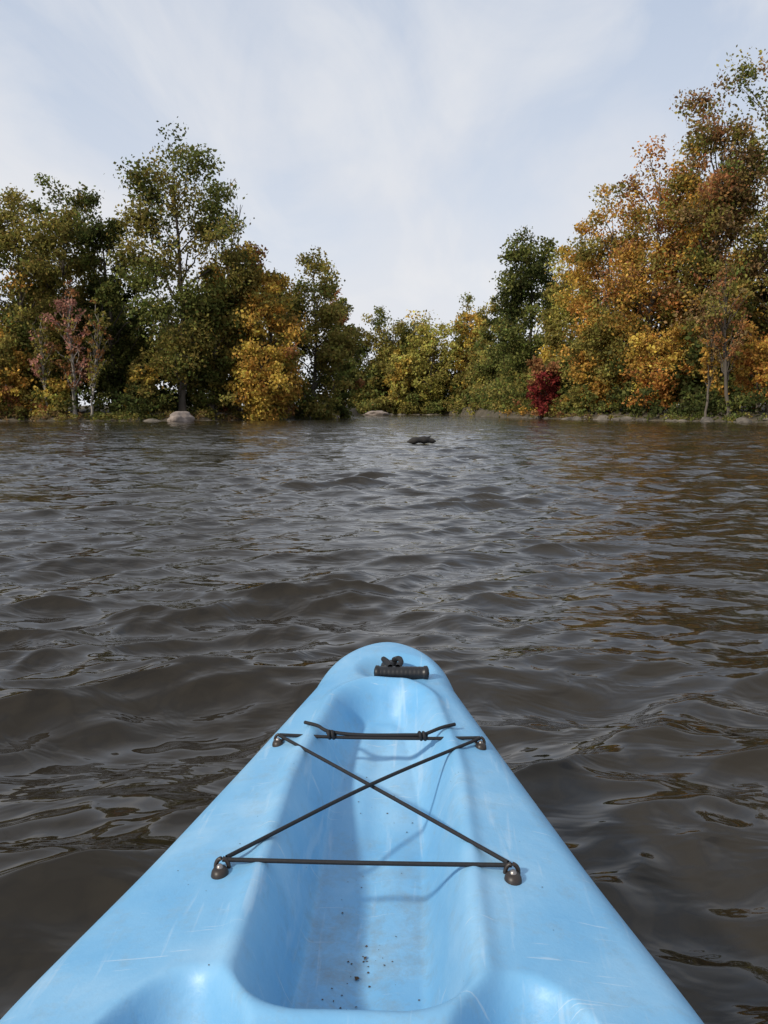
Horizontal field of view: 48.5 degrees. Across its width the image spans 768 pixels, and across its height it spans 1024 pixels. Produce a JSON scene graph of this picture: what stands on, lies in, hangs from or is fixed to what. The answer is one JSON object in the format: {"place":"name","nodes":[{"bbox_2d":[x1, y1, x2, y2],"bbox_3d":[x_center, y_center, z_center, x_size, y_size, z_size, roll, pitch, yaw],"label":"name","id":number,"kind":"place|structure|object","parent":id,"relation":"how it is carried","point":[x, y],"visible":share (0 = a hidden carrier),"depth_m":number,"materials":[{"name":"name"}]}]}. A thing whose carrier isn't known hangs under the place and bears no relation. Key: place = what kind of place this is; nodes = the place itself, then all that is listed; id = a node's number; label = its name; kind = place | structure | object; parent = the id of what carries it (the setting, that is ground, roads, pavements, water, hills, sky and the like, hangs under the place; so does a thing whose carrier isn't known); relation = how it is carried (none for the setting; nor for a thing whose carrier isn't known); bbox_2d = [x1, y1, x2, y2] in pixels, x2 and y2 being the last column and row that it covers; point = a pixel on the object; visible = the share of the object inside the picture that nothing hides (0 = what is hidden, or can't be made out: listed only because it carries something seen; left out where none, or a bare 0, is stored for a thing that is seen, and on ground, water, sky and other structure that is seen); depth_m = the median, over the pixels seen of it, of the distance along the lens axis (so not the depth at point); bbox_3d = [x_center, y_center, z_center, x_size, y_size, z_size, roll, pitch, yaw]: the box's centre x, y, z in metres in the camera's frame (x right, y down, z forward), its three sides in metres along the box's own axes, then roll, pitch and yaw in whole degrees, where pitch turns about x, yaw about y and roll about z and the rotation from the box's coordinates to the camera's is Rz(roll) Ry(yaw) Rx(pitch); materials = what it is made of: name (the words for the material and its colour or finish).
{"place":"outdoors","nodes":[
{"label":"outdoors","id":0,"kind":"place"},
{"bbox_2d":[216,179,244,413],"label":"bare tree","id":1,"kind":"object","parent":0,"point":[240,408],"visible":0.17,"depth_m":85.58,"materials":[{"name":"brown plant"}]},
{"bbox_2d":[0,415,767,1023],"bbox_3d":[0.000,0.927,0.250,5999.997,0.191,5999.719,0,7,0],"label":"river water","id":2,"kind":"structure","parent":0,"point":[196,611],"depth_m":3.82,"materials":[{"name":"black liquid"}]},
{"bbox_2d":[167,411,194,421],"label":"boulder","id":3,"kind":"object","parent":2,"relation":"in","point":[180,416],"visible":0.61,"depth_m":72.94,"materials":[{"name":"grey stone"}]},
{"bbox_2d":[0,642,703,1023],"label":"kayak","id":4,"kind":"object","parent":2,"relation":"on","point":[370,834],"visible":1,"depth_m":1.10,"materials":[{"name":"plastic"}]},
{"bbox_2d":[365,411,388,414],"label":"boulder","id":5,"kind":"object","parent":2,"relation":"in","point":[376,413],"visible":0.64,"depth_m":187.79,"materials":[{"name":"grey stone"}]},
{"bbox_2d":[407,436,435,443],"bbox_3d":[1.073,-2.064,24.428,0.849,0.237,0.223,-3,7,-21],"label":"floating log","id":6,"kind":"object","parent":2,"relation":"on","point":[422,440],"visible":1,"depth_m":24.35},
{"bbox_2d":[0,405,767,421],"bbox_3d":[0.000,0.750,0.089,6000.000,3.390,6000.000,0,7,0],"label":"ground","id":7,"kind":"structure","parent":0,"point":[479,412],"depth_m":91.15,"materials":[{"name":"soil"}]},
{"bbox_2d":[0,326,36,411],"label":"maple tree","id":8,"kind":"object","parent":7,"relation":"on","point":[8,376],"visible":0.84,"depth_m":78.56,"materials":[{"name":"orange plant"}]},
{"bbox_2d":[0,183,75,391],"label":"oak tree","id":9,"kind":"object","parent":7,"relation":"on","point":[28,275],"visible":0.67,"depth_m":80.58,"materials":[{"name":"green plant"}]},
{"bbox_2d":[27,314,58,416],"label":"birch tree","id":10,"kind":"object","parent":7,"relation":"on","point":[43,375],"visible":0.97,"depth_m":77.96,"materials":[{"name":"green plant"}]},
{"bbox_2d":[43,377,71,416],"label":"bush","id":11,"kind":"object","parent":7,"relation":"on","point":[58,388],"visible":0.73,"depth_m":78.37,"materials":[{"name":"yellow plant"}]},
{"bbox_2d":[42,279,92,417],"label":"birch tree","id":12,"kind":"object","parent":7,"relation":"on","point":[72,378],"visible":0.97,"depth_m":77.90,"materials":[{"name":"red plant"}]},
{"bbox_2d":[19,172,124,413],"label":"oak tree","id":13,"kind":"object","parent":7,"relation":"on","point":[66,268],"visible":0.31,"depth_m":87.07,"materials":[{"name":"green plant"}]},
{"bbox_2d":[83,297,113,416],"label":"birch tree","id":14,"kind":"object","parent":7,"relation":"on","point":[97,357],"visible":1,"depth_m":78.00,"materials":[{"name":"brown plant"}]},
{"bbox_2d":[62,188,157,412],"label":"oak tree","id":15,"kind":"object","parent":7,"relation":"on","point":[107,295],"visible":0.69,"depth_m":85.08,"materials":[{"name":"green plant"}]},
{"bbox_2d":[123,358,169,414],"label":"maple tree","id":16,"kind":"object","parent":7,"relation":"on","point":[147,378],"visible":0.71,"depth_m":80.51,"materials":[{"name":"yellow plant"}]},
{"bbox_2d":[0,257,303,411],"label":"distant woodland","id":17,"kind":"object","parent":7,"relation":"on","point":[120,319],"visible":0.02,"depth_m":94.24,"materials":[{"name":"green plant"}]},
{"bbox_2d":[0,409,307,420],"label":"bank weeds","id":18,"kind":"object","parent":7,"relation":"on","point":[66,416],"visible":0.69,"depth_m":78.26,"materials":[{"name":"green plant"}]},
{"bbox_2d":[0,381,323,420],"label":"shoreline shrubs","id":19,"kind":"object","parent":7,"relation":"on","point":[127,400],"visible":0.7,"depth_m":79.17,"materials":[{"name":"green plant"}]},
{"bbox_2d":[100,116,268,410],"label":"cottonwood tree","id":20,"kind":"object","parent":7,"relation":"on","point":[179,352],"visible":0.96,"depth_m":80.10,"materials":[{"name":"green plant"}]},
{"bbox_2d":[180,266,262,418],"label":"oak tree","id":21,"kind":"object","parent":7,"relation":"on","point":[215,380],"visible":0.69,"depth_m":83.70,"materials":[{"name":"green plant"}]},
{"bbox_2d":[198,250,266,414],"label":"maple tree","id":22,"kind":"object","parent":7,"relation":"on","point":[219,315],"visible":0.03,"depth_m":89.92,"materials":[{"name":"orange plant"}]},
{"bbox_2d":[218,333,301,420],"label":"maple tree","id":23,"kind":"object","parent":7,"relation":"on","point":[259,405],"visible":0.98,"depth_m":82.58,"materials":[{"name":"yellow plant"}]},
{"bbox_2d":[220,241,318,419],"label":"maple tree","id":24,"kind":"object","parent":7,"relation":"on","point":[274,283],"visible":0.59,"depth_m":84.91,"materials":[{"name":"yellow plant"}]},
{"bbox_2d":[275,246,370,418],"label":"oak tree","id":25,"kind":"object","parent":7,"relation":"on","point":[338,344],"visible":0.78,"depth_m":93.94,"materials":[{"name":"green plant"}]},
{"bbox_2d":[323,289,364,417],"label":"oak tree","id":26,"kind":"object","parent":7,"relation":"on","point":[343,404],"visible":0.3,"depth_m":110.03,"materials":[{"name":"green plant"}]},
{"bbox_2d":[346,325,380,407],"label":"oak tree","id":27,"kind":"object","parent":7,"relation":"on","point":[363,353],"visible":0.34,"depth_m":206.16,"materials":[{"name":"green plant"}]},
{"bbox_2d":[0,413,767,422],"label":"shoreline stones","id":28,"kind":"object","parent":7,"relation":"on","point":[708,419],"visible":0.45,"depth_m":83.16,"materials":[{"name":"grey stone"}]},
{"bbox_2d":[361,305,421,399],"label":"oak tree","id":29,"kind":"object","parent":7,"relation":"on","point":[392,345],"visible":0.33,"depth_m":207.80,"materials":[{"name":"green plant"}]},
{"bbox_2d":[381,348,419,411],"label":"maple tree","id":30,"kind":"object","parent":7,"relation":"on","point":[396,374],"visible":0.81,"depth_m":200.21,"materials":[{"name":"yellow plant"}]},
{"bbox_2d":[354,330,452,405],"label":"distant woodland","id":31,"kind":"object","parent":7,"relation":"on","point":[373,383],"visible":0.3,"depth_m":205.29,"materials":[{"name":"green plant"}]},
{"bbox_2d":[383,319,446,381],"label":"oak tree","id":32,"kind":"object","parent":7,"relation":"on","point":[418,337],"visible":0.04,"depth_m":213.33,"materials":[{"name":"green plant"}]},
{"bbox_2d":[355,391,482,415],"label":"shoreline shrubs","id":33,"kind":"object","parent":7,"relation":"on","point":[412,403],"visible":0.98,"depth_m":198.27,"materials":[{"name":"green plant"}]},
{"bbox_2d":[401,309,463,403],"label":"maple tree","id":34,"kind":"object","parent":7,"relation":"on","point":[445,356],"visible":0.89,"depth_m":200.91,"materials":[{"name":"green plant"}]},
{"bbox_2d":[443,372,469,407],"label":"tree","id":35,"kind":"object","parent":7,"relation":"on","point":[455,380],"visible":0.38,"depth_m":202.07,"materials":[{"name":"green plant"}]},
{"bbox_2d":[449,310,488,404],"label":"maple tree","id":36,"kind":"object","parent":7,"relation":"on","point":[474,333],"visible":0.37,"depth_m":201.75,"materials":[{"name":"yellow plant"}]},
{"bbox_2d":[450,292,490,372],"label":"oak tree","id":37,"kind":"object","parent":7,"relation":"on","point":[468,299],"visible":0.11,"depth_m":211.31,"materials":[{"name":"green plant"}]},
{"bbox_2d":[467,345,499,389],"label":"maple tree","id":38,"kind":"object","parent":7,"relation":"on","point":[481,380],"visible":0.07,"depth_m":166.84,"materials":[{"name":"green plant"}]},
{"bbox_2d":[472,291,528,384],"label":"oak tree","id":39,"kind":"object","parent":7,"relation":"on","point":[488,369],"visible":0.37,"depth_m":156.48,"materials":[{"name":"green plant"}]},
{"bbox_2d":[489,226,570,396],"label":"oak tree","id":40,"kind":"object","parent":7,"relation":"on","point":[524,279],"visible":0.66,"depth_m":123.00,"materials":[{"name":"green plant"}]},
{"bbox_2d":[525,355,564,416],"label":"sumac bush","id":41,"kind":"object","parent":7,"relation":"on","point":[548,395],"visible":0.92,"depth_m":100.38,"materials":[{"name":"red plant"}]},
{"bbox_2d":[523,242,602,408],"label":"maple tree","id":42,"kind":"object","parent":7,"relation":"on","point":[552,322],"visible":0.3,"depth_m":108.96,"materials":[{"name":"yellow plant"}]},
{"bbox_2d":[464,331,706,416],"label":"distant woodland","id":43,"kind":"object","parent":7,"relation":"on","point":[487,394],"visible":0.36,"depth_m":99.48,"materials":[{"name":"green plant"}]},
{"bbox_2d":[554,310,631,413],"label":"maple tree","id":44,"kind":"object","parent":7,"relation":"on","point":[599,354],"visible":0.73,"depth_m":93.94,"materials":[{"name":"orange plant"}]},
{"bbox_2d":[443,323,759,405],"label":"distant woodland","id":45,"kind":"object","parent":7,"relation":"on","point":[470,367],"visible":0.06,"depth_m":194.34,"materials":[{"name":"green plant"}]},
{"bbox_2d":[559,183,656,410],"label":"maple tree","id":46,"kind":"object","parent":7,"relation":"on","point":[590,256],"visible":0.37,"depth_m":96.71,"materials":[{"name":"orange plant"}]},
{"bbox_2d":[497,381,767,417],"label":"shoreline shrubs","id":47,"kind":"object","parent":7,"relation":"on","point":[717,405],"visible":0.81,"depth_m":83.04,"materials":[{"name":"green plant"}]},
{"bbox_2d":[507,411,766,421],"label":"bank weeds","id":48,"kind":"object","parent":7,"relation":"on","point":[729,419],"visible":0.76,"depth_m":78.26,"materials":[{"name":"green plant"}]},
{"bbox_2d":[581,134,733,412],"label":"maple tree","id":49,"kind":"object","parent":7,"relation":"on","point":[634,251],"visible":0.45,"depth_m":87.85,"materials":[{"name":"orange plant"}]},
{"bbox_2d":[621,320,695,413],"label":"maple tree","id":50,"kind":"object","parent":7,"relation":"on","point":[665,398],"visible":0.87,"depth_m":84.02,"materials":[{"name":"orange plant"}]},
{"bbox_2d":[560,264,767,412],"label":"distant woodland","id":51,"kind":"object","parent":7,"relation":"on","point":[698,382],"visible":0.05,"depth_m":91.66,"materials":[{"name":"orange plant"}]},
{"bbox_2d":[648,133,747,411],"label":"maple tree","id":52,"kind":"object","parent":7,"relation":"on","point":[696,150],"visible":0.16,"depth_m":86.32,"materials":[{"name":"orange plant"}]},
{"bbox_2d":[649,86,767,379],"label":"oak tree","id":53,"kind":"object","parent":7,"relation":"on","point":[716,133],"visible":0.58,"depth_m":81.40,"materials":[{"name":"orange plant"}]},
{"bbox_2d":[692,288,733,416],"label":"birch tree","id":54,"kind":"object","parent":7,"relation":"on","point":[706,361],"visible":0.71,"depth_m":73.91,"materials":[{"name":"yellow plant"}]},
{"bbox_2d":[678,261,764,412],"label":"maple tree","id":55,"kind":"object","parent":7,"relation":"on","point":[718,383],"visible":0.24,"depth_m":80.06,"materials":[{"name":"orange plant"}]},
{"bbox_2d":[693,251,754,417],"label":"birch tree","id":56,"kind":"object","parent":7,"relation":"on","point":[733,346],"visible":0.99,"depth_m":72.31,"materials":[{"name":"green plant"}]},
{"bbox_2d":[684,44,767,412],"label":"oak tree","id":57,"kind":"object","parent":7,"relation":"on","point":[759,237],"visible":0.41,"depth_m":81.32,"materials":[{"name":"green plant"}]},
{"bbox_2d":[729,321,767,411],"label":"maple tree","id":58,"kind":"object","parent":7,"relation":"on","point":[756,363],"visible":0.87,"depth_m":74.93,"materials":[{"name":"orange plant"}]},
{"bbox_2d":[0,0,767,405],"label":"sky","id":59,"kind":"structure","parent":0,"point":[406,142],"materials":[{"name":"white"}]}
]}

